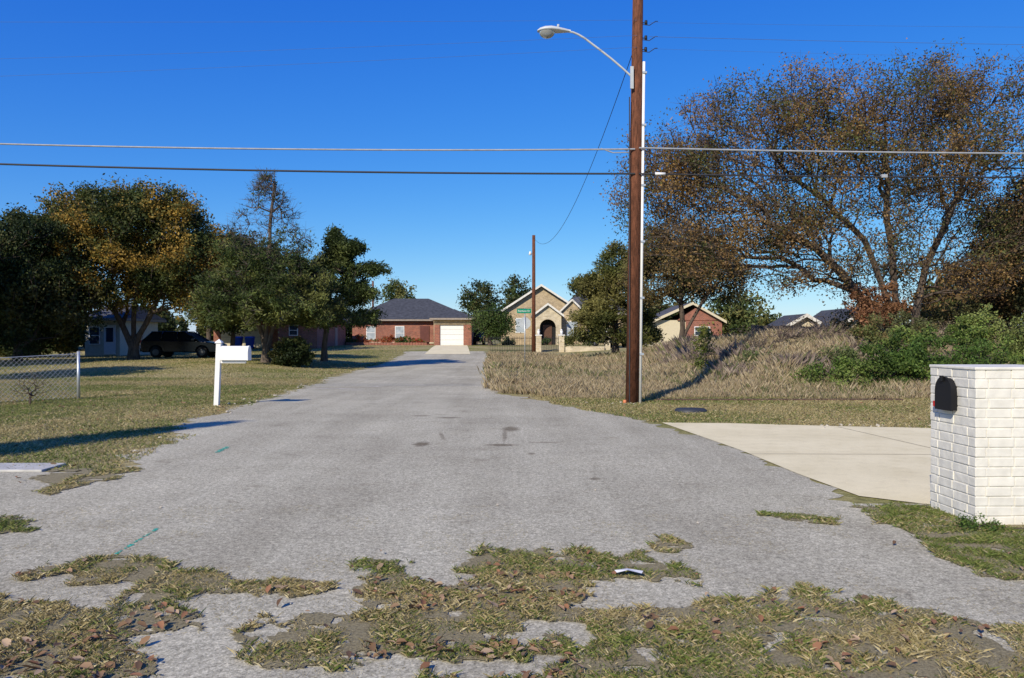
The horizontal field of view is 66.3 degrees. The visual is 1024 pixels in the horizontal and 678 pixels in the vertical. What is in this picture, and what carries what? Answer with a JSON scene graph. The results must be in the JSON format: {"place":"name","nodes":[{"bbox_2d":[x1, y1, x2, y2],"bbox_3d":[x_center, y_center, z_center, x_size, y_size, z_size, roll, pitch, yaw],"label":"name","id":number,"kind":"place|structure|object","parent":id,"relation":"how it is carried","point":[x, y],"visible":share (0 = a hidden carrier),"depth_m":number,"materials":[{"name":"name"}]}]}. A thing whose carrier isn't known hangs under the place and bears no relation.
{"place":"outdoors","nodes":[
{"label":"outdoors","id":0,"kind":"place"},
{"bbox_2d":[0,377,329,470],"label":"lawn grass","id":1,"kind":"structure","parent":0,"point":[133,386],"depth_m":17.44,"materials":[{"name":"plant"}]},
{"bbox_2d":[0,345,419,377],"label":"lawn grass","id":2,"kind":"structure","parent":0,"point":[122,358],"depth_m":41.16,"materials":[{"name":"plant"}]},
{"bbox_2d":[434,324,439,344],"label":"garage walls","id":3,"kind":"structure","parent":0,"point":[436,334],"depth_m":80.20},
{"bbox_2d":[425,345,469,353],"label":"house driveway","id":4,"kind":"structure","parent":0,"point":[449,349],"depth_m":68.37,"materials":[{"name":"concrete"}]},
{"bbox_2d":[0,339,930,503],"bbox_3d":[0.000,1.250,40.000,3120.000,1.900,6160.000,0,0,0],"label":"ground","id":5,"kind":"structure","parent":0,"point":[847,496],"depth_m":30.88,"materials":[{"name":"plant"}]},
{"bbox_2d":[8,370,50,403],"bbox_3d":[-11.807,1.207,19.180,0.824,0.891,0.797,0,0,42],"label":"bare brush","id":6,"kind":"object","parent":5,"relation":"on","point":[30,394],"visible":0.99,"depth_m":19.18,"materials":[{"name":"plant"}]},
{"bbox_2d":[0,463,65,471],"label":"concrete slab","id":7,"kind":"structure","parent":5,"relation":"on","point":[30,467],"depth_m":9.62,"materials":[{"name":"concrete"}]},
{"bbox_2d":[0,351,81,401],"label":"chain link fence","id":8,"kind":"object","parent":5,"relation":"on","point":[78,374],"visible":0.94,"depth_m":20.24,"materials":[{"name":"metal"}]},
{"bbox_2d":[0,236,94,357],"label":"oak tree","id":9,"kind":"object","parent":5,"relation":"on","point":[49,348],"visible":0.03,"depth_m":49.99,"materials":[{"name":"green plant"}]},
{"bbox_2d":[0,202,118,361],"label":"oak tree","id":10,"kind":"object","parent":5,"relation":"on","point":[44,308],"visible":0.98,"depth_m":41.49,"materials":[{"name":"green plant"}]},
{"bbox_2d":[85,321,157,355],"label":"walls","id":11,"kind":"structure","parent":5,"relation":"on","point":[121,348],"depth_m":56.00,"materials":[{"name":"blue"}]},
{"bbox_2d":[90,327,98,343],"bbox_3d":[-29.800,-0.250,55.943,0.660,1.160,0.010,0,0,0],"label":"window pane","id":12,"kind":"object","parent":11,"relation":"in","point":[94,339],"visible":1,"depth_m":55.94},
{"bbox_2d":[104,325,115,353],"bbox_3d":[-28.700,0.050,55.960,0.800,2.100,0.060,0,0,0],"label":"door","id":13,"kind":"structure","parent":11,"relation":"attached to","point":[109,347],"depth_m":55.93,"materials":[{"name":"blue paint"}]},
{"bbox_2d":[106,328,112,341],"bbox_3d":[-28.700,-0.300,55.922,0.500,1.000,0.013,0,0,0],"label":"door glass","id":14,"kind":"object","parent":13,"relation":"in","point":[109,334],"visible":1,"depth_m":55.91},
{"bbox_2d":[89,305,165,319],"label":"roof","id":15,"kind":"structure","parent":11,"relation":"on","point":[142,315],"depth_m":57.84,"materials":[{"name":"grey"}]},
{"bbox_2d":[93,318,166,321],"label":"fascia","id":16,"kind":"structure","parent":11,"relation":"on","point":[128,319],"depth_m":57.63,"materials":[{"name":"paint"}]},
{"bbox_2d":[23,173,236,359],"bbox_3d":[-22.462,-4.156,45.925,12.966,10.926,9.957,0,0,22],"label":"oak tree","id":17,"kind":"object","parent":5,"relation":"on","point":[113,238],"visible":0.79,"depth_m":44.36,"materials":[{"name":"green plant"}]},
{"bbox_2d":[0,305,365,356],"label":"thicket","id":18,"kind":"object","parent":5,"relation":"on","point":[165,326],"visible":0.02,"depth_m":70.19,"materials":[{"name":"green plant"}]},
{"bbox_2d":[140,331,226,357],"bbox_3d":[-21.090,0.353,50.500,4.980,1.686,2.160,0,0,0],"label":"parked suv","id":19,"kind":"object","parent":5,"relation":"on","point":[156,344],"visible":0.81,"depth_m":49.57,"materials":[{"name":"black paint"}]},
{"bbox_2d":[118,233,288,348],"bbox_3d":[-24.045,-3.927,62.050,14.705,9.875,8.072,0,0,0],"label":"oak tree","id":20,"kind":"object","parent":5,"relation":"on","point":[208,335],"depth_m":61.85,"materials":[{"name":"green plant"}]},
{"bbox_2d":[214,339,250,405],"bbox_3d":[-6.715,0.850,18.800,0.849,1.700,0.257,0,0,0],"label":"white mailbox","id":21,"kind":"object","parent":5,"relation":"on","point":[233,354],"visible":0.98,"depth_m":18.75,"materials":[{"name":"paint"}]},
{"bbox_2d":[195,223,282,345],"bbox_3d":[-17.730,-2.987,49.938,7.573,8.590,7.406,0,0,0],"label":"oak tree","id":22,"kind":"object","parent":5,"relation":"on","point":[232,335],"visible":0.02,"depth_m":49.29,"materials":[{"name":"green plant"}]},
{"bbox_2d":[214,322,277,347],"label":"house wall","id":23,"kind":"structure","parent":5,"relation":"on","point":[217,335],"depth_m":72.00,"materials":[{"name":"red brick"}]},
{"bbox_2d":[221,325,263,347],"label":"garage door","id":24,"kind":"structure","parent":23,"relation":"attached to","point":[225,338],"depth_m":71.93,"materials":[{"name":"beige paint"}]},
{"bbox_2d":[245,336,254,348],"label":"recycling bin","id":25,"kind":"object","parent":5,"relation":"on","point":[249,340],"visible":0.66,"depth_m":68.78,"materials":[{"name":"blue plastic"}]},
{"bbox_2d":[180,167,355,362],"bbox_3d":[-12.973,-3.986,41.963,9.023,10.614,8.804,0,0,42],"label":"cedar tree","id":26,"kind":"object","parent":5,"relation":"on","point":[265,293],"visible":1,"depth_m":40.54,"materials":[{"name":"green plant"}]},
{"bbox_2d":[267,335,315,366],"bbox_3d":[-11.454,0.762,40.946,2.353,1.937,2.173,0,0,37],"label":"juniper shrub","id":27,"kind":"object","parent":5,"relation":"on","point":[293,351],"visible":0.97,"depth_m":40.54,"materials":[{"name":"green plant"}]},
{"bbox_2d":[278,323,345,348],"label":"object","id":28,"kind":"structure","parent":5,"relation":"on","point":[315,337],"depth_m":70.00,"materials":[{"name":"red brick"}]},
{"bbox_2d":[164,307,500,341],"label":"distant tree line","id":29,"kind":"object","parent":5,"relation":"on","point":[181,321],"visible":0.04,"depth_m":192.94,"materials":[{"name":"green plant"}]},
{"bbox_2d":[287,222,393,361],"bbox_3d":[-10.280,-2.737,45.219,5.949,8.085,6.431,0,0,42],"label":"oak tree","id":30,"kind":"object","parent":5,"relation":"on","point":[342,251],"visible":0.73,"depth_m":44.86,"materials":[{"name":"green plant"}]},
{"bbox_2d":[352,334,372,342],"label":"flower shrub","id":31,"kind":"object","parent":5,"relation":"on","point":[359,337],"visible":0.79,"depth_m":82.19,"materials":[{"name":"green plant"}]},
{"bbox_2d":[373,334,395,342],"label":"flower shrub","id":32,"kind":"object","parent":5,"relation":"on","point":[391,338],"visible":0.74,"depth_m":82.23,"materials":[{"name":"red plant"}]},
{"bbox_2d":[352,321,433,344],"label":"walls","id":33,"kind":"structure","parent":5,"relation":"on","point":[411,329],"depth_m":84.50,"materials":[{"name":"red brick"}]},
{"bbox_2d":[347,319,480,321],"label":"fascia","id":34,"kind":"structure","parent":33,"relation":"on","point":[407,320],"depth_m":83.92,"materials":[{"name":"paint"}]},
{"bbox_2d":[362,299,452,318],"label":"roof","id":35,"kind":"structure","parent":34,"relation":"on","point":[411,308],"depth_m":87.08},
{"bbox_2d":[420,326,428,344],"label":"front door","id":36,"kind":"structure","parent":33,"relation":"attached to","point":[424,333],"depth_m":84.42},
{"bbox_2d":[379,278,416,304],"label":"background tree","id":37,"kind":"object","parent":5,"relation":"on","point":[399,292],"visible":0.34,"depth_m":128.88,"materials":[{"name":"green plant"}]},
{"bbox_2d":[394,335,411,342],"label":"flower shrub","id":38,"kind":"object","parent":5,"relation":"on","point":[400,339],"visible":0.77,"depth_m":81.92,"materials":[{"name":"green plant"}]},
{"bbox_2d":[1,389,919,482],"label":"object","id":39,"kind":"object","parent":5,"relation":"on","point":[267,392],"visible":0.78,"depth_m":17.32,"materials":[{"name":"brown plant"}]},
{"bbox_2d":[473,329,487,344],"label":"shrub","id":40,"kind":"object","parent":5,"relation":"on","point":[477,338],"visible":0.35,"depth_m":84.20,"materials":[{"name":"green plant"}]},
{"bbox_2d":[456,278,505,342],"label":"background tree","id":41,"kind":"object","parent":5,"relation":"on","point":[475,302],"visible":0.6,"depth_m":121.17,"materials":[{"name":"green plant"}]},
{"bbox_2d":[465,298,520,345],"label":"tree","id":42,"kind":"object","parent":5,"relation":"on","point":[498,321],"visible":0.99,"depth_m":78.45,"materials":[{"name":"green plant"}]},
{"bbox_2d":[495,274,531,310],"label":"background tree","id":43,"kind":"object","parent":5,"relation":"on","point":[510,294],"visible":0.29,"depth_m":122.88,"materials":[{"name":"green plant"}]},
{"bbox_2d":[517,308,530,361],"bbox_3d":[0.650,-0.025,41.994,0.760,3.250,0.112,0,0,0],"label":"street name sign","id":44,"kind":"object","parent":5,"relation":"on","point":[524,322],"visible":0.99,"depth_m":41.98,"materials":[{"name":"metal"}]},
{"bbox_2d":[529,235,535,351],"bbox_3d":[1.677,-3.710,64.942,0.606,9.780,0.335,0,0,-25],"label":"utility pole","id":45,"kind":"object","parent":5,"relation":"on","point":[533,301],"visible":0.86,"depth_m":64.87,"materials":[{"name":"brown wood"}]},
{"bbox_2d":[501,287,566,344],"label":"front gable wall","id":46,"kind":"structure","parent":5,"relation":"on","point":[543,297],"depth_m":90.00,"materials":[{"name":"beige brick"}]},
{"bbox_2d":[503,284,567,308],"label":"bargeboard","id":47,"kind":"object","parent":46,"relation":"attached to","point":[537,287],"visible":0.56,"depth_m":89.46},
{"bbox_2d":[540,319,555,344],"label":"dark entry","id":48,"kind":"object","parent":5,"relation":"on","point":[548,322],"visible":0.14,"depth_m":88.60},
{"bbox_2d":[543,325,551,344],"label":"front door","id":49,"kind":"structure","parent":48,"relation":"attached to","point":[547,330],"depth_m":88.50,"materials":[{"name":"brown wood"}]},
{"bbox_2d":[536,306,560,344],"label":"entry arch wall","id":50,"kind":"structure","parent":5,"relation":"on","point":[549,313],"depth_m":87.50,"materials":[{"name":"stone"}]},
{"bbox_2d":[492,329,609,351],"bbox_3d":[3.129,0.092,64.885,10.081,2.177,0.770,0,0,0],"label":"iron fence","id":51,"kind":"object","parent":5,"relation":"on","point":[568,348],"visible":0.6,"depth_m":64.78,"materials":[{"name":"stone"}]},
{"bbox_2d":[561,301,586,344],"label":"side gable wall","id":52,"kind":"structure","parent":5,"relation":"on","point":[572,306],"depth_m":89.00,"materials":[{"name":"beige brick"}]},
{"bbox_2d":[561,240,665,352],"bbox_3d":[6.489,-2.746,50.051,6.588,7.325,6.238,0,0,35],"label":"juniper tree","id":53,"kind":"object","parent":5,"relation":"on","point":[595,314],"visible":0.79,"depth_m":49.05,"materials":[{"name":"green plant"}]},
{"bbox_2d":[646,320,685,345],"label":"walls","id":54,"kind":"structure","parent":5,"relation":"on","point":[670,328],"depth_m":75.00,"materials":[{"name":"beige paint"}]},
{"bbox_2d":[653,302,724,322],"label":"gable roof","id":55,"kind":"structure","parent":54,"relation":"on","point":[668,310],"depth_m":77.83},
{"bbox_2d":[654,302,726,322],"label":"bargeboard","id":56,"kind":"object","parent":55,"relation":"attached to","point":[696,305],"visible":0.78,"depth_m":74.46,"materials":[{"name":"beige paint"}]},
{"bbox_2d":[646,286,700,319],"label":"background tree","id":57,"kind":"object","parent":5,"relation":"on","point":[665,307],"visible":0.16,"depth_m":86.57,"materials":[{"name":"green plant"}]},
{"bbox_2d":[611,212,761,339],"bbox_3d":[10.778,-3.482,47.136,9.382,8.820,6.974,0,0,-17],"label":"oak tree","id":58,"kind":"object","parent":5,"relation":"on","point":[650,295],"visible":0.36,"depth_m":46.86,"materials":[{"name":"brown plant"}]},
{"bbox_2d":[675,407,706,412],"bbox_3d":[3.920,1.555,17.200,0.720,0.090,0.576,0,0,0],"label":"meter box lid","id":59,"kind":"object","parent":5,"relation":"on","point":[688,409],"visible":0.91,"depth_m":17.01,"materials":[{"name":"black plastic"}]},
{"bbox_2d":[688,322,716,369],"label":"sapling","id":60,"kind":"object","parent":5,"relation":"on","point":[704,333],"visible":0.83,"depth_m":26.52,"materials":[{"name":"plant"}]},
{"bbox_2d":[686,320,721,336],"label":"brick front","id":61,"kind":"object","parent":5,"relation":"on","point":[717,324],"visible":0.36,"depth_m":74.85,"materials":[{"name":"brick"}]},
{"bbox_2d":[670,307,718,319],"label":"gable","id":62,"kind":"structure","parent":61,"relation":"on","point":[701,314],"depth_m":74.80,"materials":[{"name":"red"}]},
{"bbox_2d":[529,391,930,427],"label":"verge grass","id":63,"kind":"structure","parent":5,"relation":"on","point":[785,405],"depth_m":17.45,"materials":[{"name":"plant"}]},
{"bbox_2d":[705,289,781,335],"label":"background tree","id":64,"kind":"object","parent":5,"relation":"on","point":[746,317],"visible":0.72,"depth_m":74.64,"materials":[{"name":"green plant"}]},
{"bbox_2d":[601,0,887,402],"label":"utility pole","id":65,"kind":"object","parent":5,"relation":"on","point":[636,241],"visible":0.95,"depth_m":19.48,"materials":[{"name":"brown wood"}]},
{"bbox_2d":[0,163,634,174],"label":"power line","id":66,"kind":"object","parent":65,"relation":"attached to","point":[317,170],"visible":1,"depth_m":19.43,"materials":[{"name":"rubber"}]},
{"bbox_2d":[0,143,634,150],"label":"power line","id":67,"kind":"object","parent":65,"relation":"attached to","point":[318,149],"visible":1,"depth_m":19.43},
{"bbox_2d":[6,35,636,58],"bbox_3d":[-20.950,-7.085,19.450,48.100,0.896,0.006,0,0,0],"label":"power line","id":68,"kind":"object","parent":65,"relation":"attached to","point":[318,48],"visible":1,"depth_m":19.45,"materials":[{"name":"metal"}]},
{"bbox_2d":[16,47,631,75],"bbox_3d":[-20.950,-6.605,19.450,48.100,1.276,0.006,0,0,0],"label":"power line","id":69,"kind":"object","parent":65,"relation":"attached to","point":[313,63],"visible":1,"depth_m":19.45,"materials":[{"name":"metal"}]},
{"bbox_2d":[369,20,596,21],"bbox_3d":[-20.950,-8.044,19.450,48.100,0.376,0.006,0,0,0],"label":"power line","id":70,"kind":"object","parent":65,"relation":"attached to","point":[428,21],"visible":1,"depth_m":19.45,"materials":[{"name":"metal"}]},
{"bbox_2d":[537,24,633,88],"bbox_3d":[1.824,-7.010,19.500,2.388,1.620,0.340,0,0,0],"label":"street lamp","id":71,"kind":"object","parent":65,"relation":"attached to","point":[546,32],"visible":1,"depth_m":19.43,"materials":[{"name":"metal"}]},
{"bbox_2d":[540,55,631,243],"bbox_3d":[2.450,-7.036,42.300,0.020,2.748,45.422,0,0,-2],"label":"service wire","id":72,"kind":"object","parent":65,"relation":"attached to","point":[600,141],"visible":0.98,"depth_m":25.36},
{"bbox_2d":[639,147,1023,153],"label":"power line","id":73,"kind":"object","parent":65,"relation":"attached to","point":[831,151],"visible":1,"depth_m":19.43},
{"bbox_2d":[639,173,1023,177],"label":"power line","id":74,"kind":"object","parent":65,"relation":"attached to","point":[835,176],"visible":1,"depth_m":19.43,"materials":[{"name":"rubber"}]},
{"bbox_2d":[649,36,1023,44],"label":"power line","id":75,"kind":"object","parent":65,"relation":"attached to","point":[844,41],"visible":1,"depth_m":19.45,"materials":[{"name":"metal"}]},
{"bbox_2d":[673,312,854,362],"bbox_3d":[9.646,0.164,29.258,7.653,2.361,2.779,0,0,-20],"label":"bare brush","id":76,"kind":"object","parent":5,"relation":"on","point":[779,341],"visible":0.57,"depth_m":29.13,"materials":[{"name":"plant"}]},
{"bbox_2d":[656,399,903,400],"bbox_3d":[6.950,1.617,20.380,6.403,0.125,0.229,0,0,-1],"label":"railroad tie edging","id":77,"kind":"object","parent":5,"relation":"on","point":[774,399],"visible":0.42,"depth_m":20.28,"materials":[{"name":"wood"}]},
{"bbox_2d":[751,325,809,331],"bbox_3d":[17.142,0.346,42.485,9.748,2.205,0.062,0,0,-18],"label":"wooden fence","id":78,"kind":"object","parent":5,"relation":"on","point":[756,327],"visible":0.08,"depth_m":41.25,"materials":[{"name":"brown wood"}]},
{"bbox_2d":[733,341,862,363],"bbox_3d":[9.534,0.746,26.120,4.404,1.362,1.837,0,0,23],"label":"briar bush","id":79,"kind":"object","parent":5,"relation":"on","point":[849,352],"visible":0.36,"depth_m":25.64,"materials":[{"name":"green plant"}]},
{"bbox_2d":[593,37,1023,332],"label":"oak tree","id":80,"kind":"object","parent":5,"relation":"on","point":[781,235],"visible":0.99,"depth_m":30.94,"materials":[{"name":"brown plant"}]},
{"bbox_2d":[650,320,1014,386],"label":"brush weeds","id":81,"kind":"object","parent":5,"relation":"on","point":[675,344],"visible":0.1,"depth_m":28.02,"materials":[{"name":"beige plant"}]},
{"bbox_2d":[841,280,912,328],"bbox_3d":[14.252,-0.912,30.548,2.755,2.752,2.305,0,0,0],"label":"sumac bush","id":82,"kind":"object","parent":5,"relation":"on","point":[876,305],"visible":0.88,"depth_m":30.37,"materials":[{"name":"red plant"}]},
{"bbox_2d":[842,308,939,348],"bbox_3d":[13.435,-0.054,28.005,3.342,2.115,2.072,0,0,0],"label":"briar bush","id":83,"kind":"object","parent":5,"relation":"on","point":[872,334],"visible":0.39,"depth_m":27.75,"materials":[{"name":"green plant"}]},
{"bbox_2d":[790,322,1023,389],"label":"green briar shrub","id":84,"kind":"object","parent":5,"relation":"on","point":[904,358],"visible":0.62,"depth_m":23.20,"materials":[{"name":"green plant"}]},
{"bbox_2d":[828,290,1023,331],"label":"briar bush","id":85,"kind":"object","parent":5,"relation":"on","point":[937,317],"visible":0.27,"depth_m":34.13,"materials":[{"name":"green plant"}]},
{"bbox_2d":[878,314,1015,345],"bbox_3d":[16.084,-0.117,29.376,6.739,1.774,2.743,0,0,-14],"label":"bare brush","id":86,"kind":"object","parent":5,"relation":"on","point":[946,325],"visible":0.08,"depth_m":29.33,"materials":[{"name":"plant"}]},
{"bbox_2d":[909,268,1015,328],"bbox_3d":[30.056,-1.488,51.952,8.045,7.417,7.461,0,0,-41],"label":"background tree","id":87,"kind":"object","parent":5,"relation":"on","point":[961,299],"visible":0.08,"depth_m":50.50,"materials":[{"name":"brown plant"}]},
{"bbox_2d":[940,303,1023,364],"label":"green briar shrub","id":88,"kind":"object","parent":5,"relation":"on","point":[1012,338],"visible":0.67,"depth_m":24.67,"materials":[{"name":"green plant"}]},
{"bbox_2d":[944,510,1023,532],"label":"weed clump","id":89,"kind":"object","parent":5,"relation":"on","point":[963,521],"visible":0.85,"depth_m":6.51,"materials":[{"name":"green plant"}]},
{"bbox_2d":[950,170,1023,327],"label":"oak tree","id":90,"kind":"object","parent":5,"relation":"on","point":[1015,301],"visible":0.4,"depth_m":33.62,"materials":[{"name":"brown plant"}]},
{"bbox_2d":[464,321,473,344],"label":"garage walls","id":91,"kind":"structure","parent":0,"point":[468,337],"depth_m":80.20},
{"bbox_2d":[440,325,463,344],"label":"garage door","id":92,"kind":"structure","parent":91,"relation":"in","point":[451,339],"depth_m":80.35,"materials":[{"name":"metal"}]},
{"bbox_2d":[434,320,471,323],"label":"garage band","id":93,"kind":"object","parent":91,"relation":"on","point":[450,321],"visible":1,"depth_m":80.14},
{"bbox_2d":[429,318,473,320],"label":"garage fascia","id":94,"kind":"structure","parent":93,"relation":"on","point":[433,319],"depth_m":79.62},
{"bbox_2d":[430,309,474,317],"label":"garage roof","id":95,"kind":"structure","parent":94,"relation":"on","point":[454,313],"depth_m":80.32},
{"bbox_2d":[0,351,1023,677],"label":"asphalt road","id":96,"kind":"structure","parent":0,"point":[408,447],"depth_m":7.13,"materials":[{"name":"asphalt"}]},
{"bbox_2d":[40,380,930,603],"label":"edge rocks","id":97,"kind":"object","parent":96,"relation":"on","point":[498,504],"visible":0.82,"depth_m":14.35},
{"bbox_2d":[0,505,1022,677],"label":"loose straw","id":98,"kind":"object","parent":96,"relation":"on","point":[445,552],"visible":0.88,"depth_m":5.90,"materials":[{"name":"beige plant"}]},
{"bbox_2d":[0,465,1023,677],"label":"foreground grass","id":99,"kind":"structure","parent":96,"relation":"on","point":[86,623],"depth_m":4.45,"materials":[{"name":"plant"}]},
{"bbox_2d":[0,540,1023,677],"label":"fallen leaves","id":100,"kind":"object","parent":96,"relation":"on","point":[170,609],"visible":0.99,"depth_m":4.09,"materials":[{"name":"brown plant"}]},
{"bbox_2d":[930,367,1023,524],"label":"bricks","id":101,"kind":"object","parent":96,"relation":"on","point":[980,439],"visible":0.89,"depth_m":6.71,"materials":[{"name":"brick"}]},
{"bbox_2d":[949,378,957,410],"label":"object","id":102,"kind":"structure","parent":101,"relation":"on","point":[955,405],"depth_m":6.96,"materials":[{"name":"black metal"}]},
{"bbox_2d":[935,376,952,410],"bbox_3d":[3.898,0.488,7.079,0.019,0.303,0.259,0,0,-2],"label":"mailbox door","id":103,"kind":"structure","parent":102,"relation":"attached to","point":[944,395],"depth_m":7.05,"materials":[{"name":"black metal"}]},
{"bbox_2d":[929,364,1023,369],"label":"cap","id":104,"kind":"object","parent":101,"relation":"on","point":[989,366],"visible":1,"depth_m":6.90,"materials":[{"name":"white paint"}]},
{"bbox_2d":[931,370,1023,523],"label":"mortar","id":105,"kind":"object","parent":96,"relation":"on","point":[988,486],"visible":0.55,"depth_m":6.71,"materials":[{"name":"concrete"}]},
{"bbox_2d":[0,0,1023,332],"label":"sky","id":106,"kind":"structure","parent":0,"point":[437,233],"materials":[{"name":"blue"}]},
{"bbox_2d":[477,333,748,375],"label":"tall dry grass","id":107,"kind":"structure","parent":0,"point":[514,360],"depth_m":42.74,"materials":[{"name":"plant"}]},
{"bbox_2d":[481,327,1003,398],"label":"tall dry grass","id":108,"kind":"structure","parent":0,"point":[663,380],"depth_m":23.96,"materials":[{"name":"plant"}]},
{"bbox_2d":[766,314,815,325],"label":"gable roof","id":109,"kind":"structure","parent":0,"point":[780,320],"depth_m":57.97,"materials":[{"name":"grey"}]},
{"bbox_2d":[663,422,930,503],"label":"concrete driveway","id":110,"kind":"structure","parent":0,"point":[891,463],"depth_m":10.99,"materials":[{"name":"concrete"}]},
{"bbox_2d":[813,308,853,326],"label":"gable roof","id":111,"kind":"structure","parent":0,"point":[827,313],"depth_m":55.92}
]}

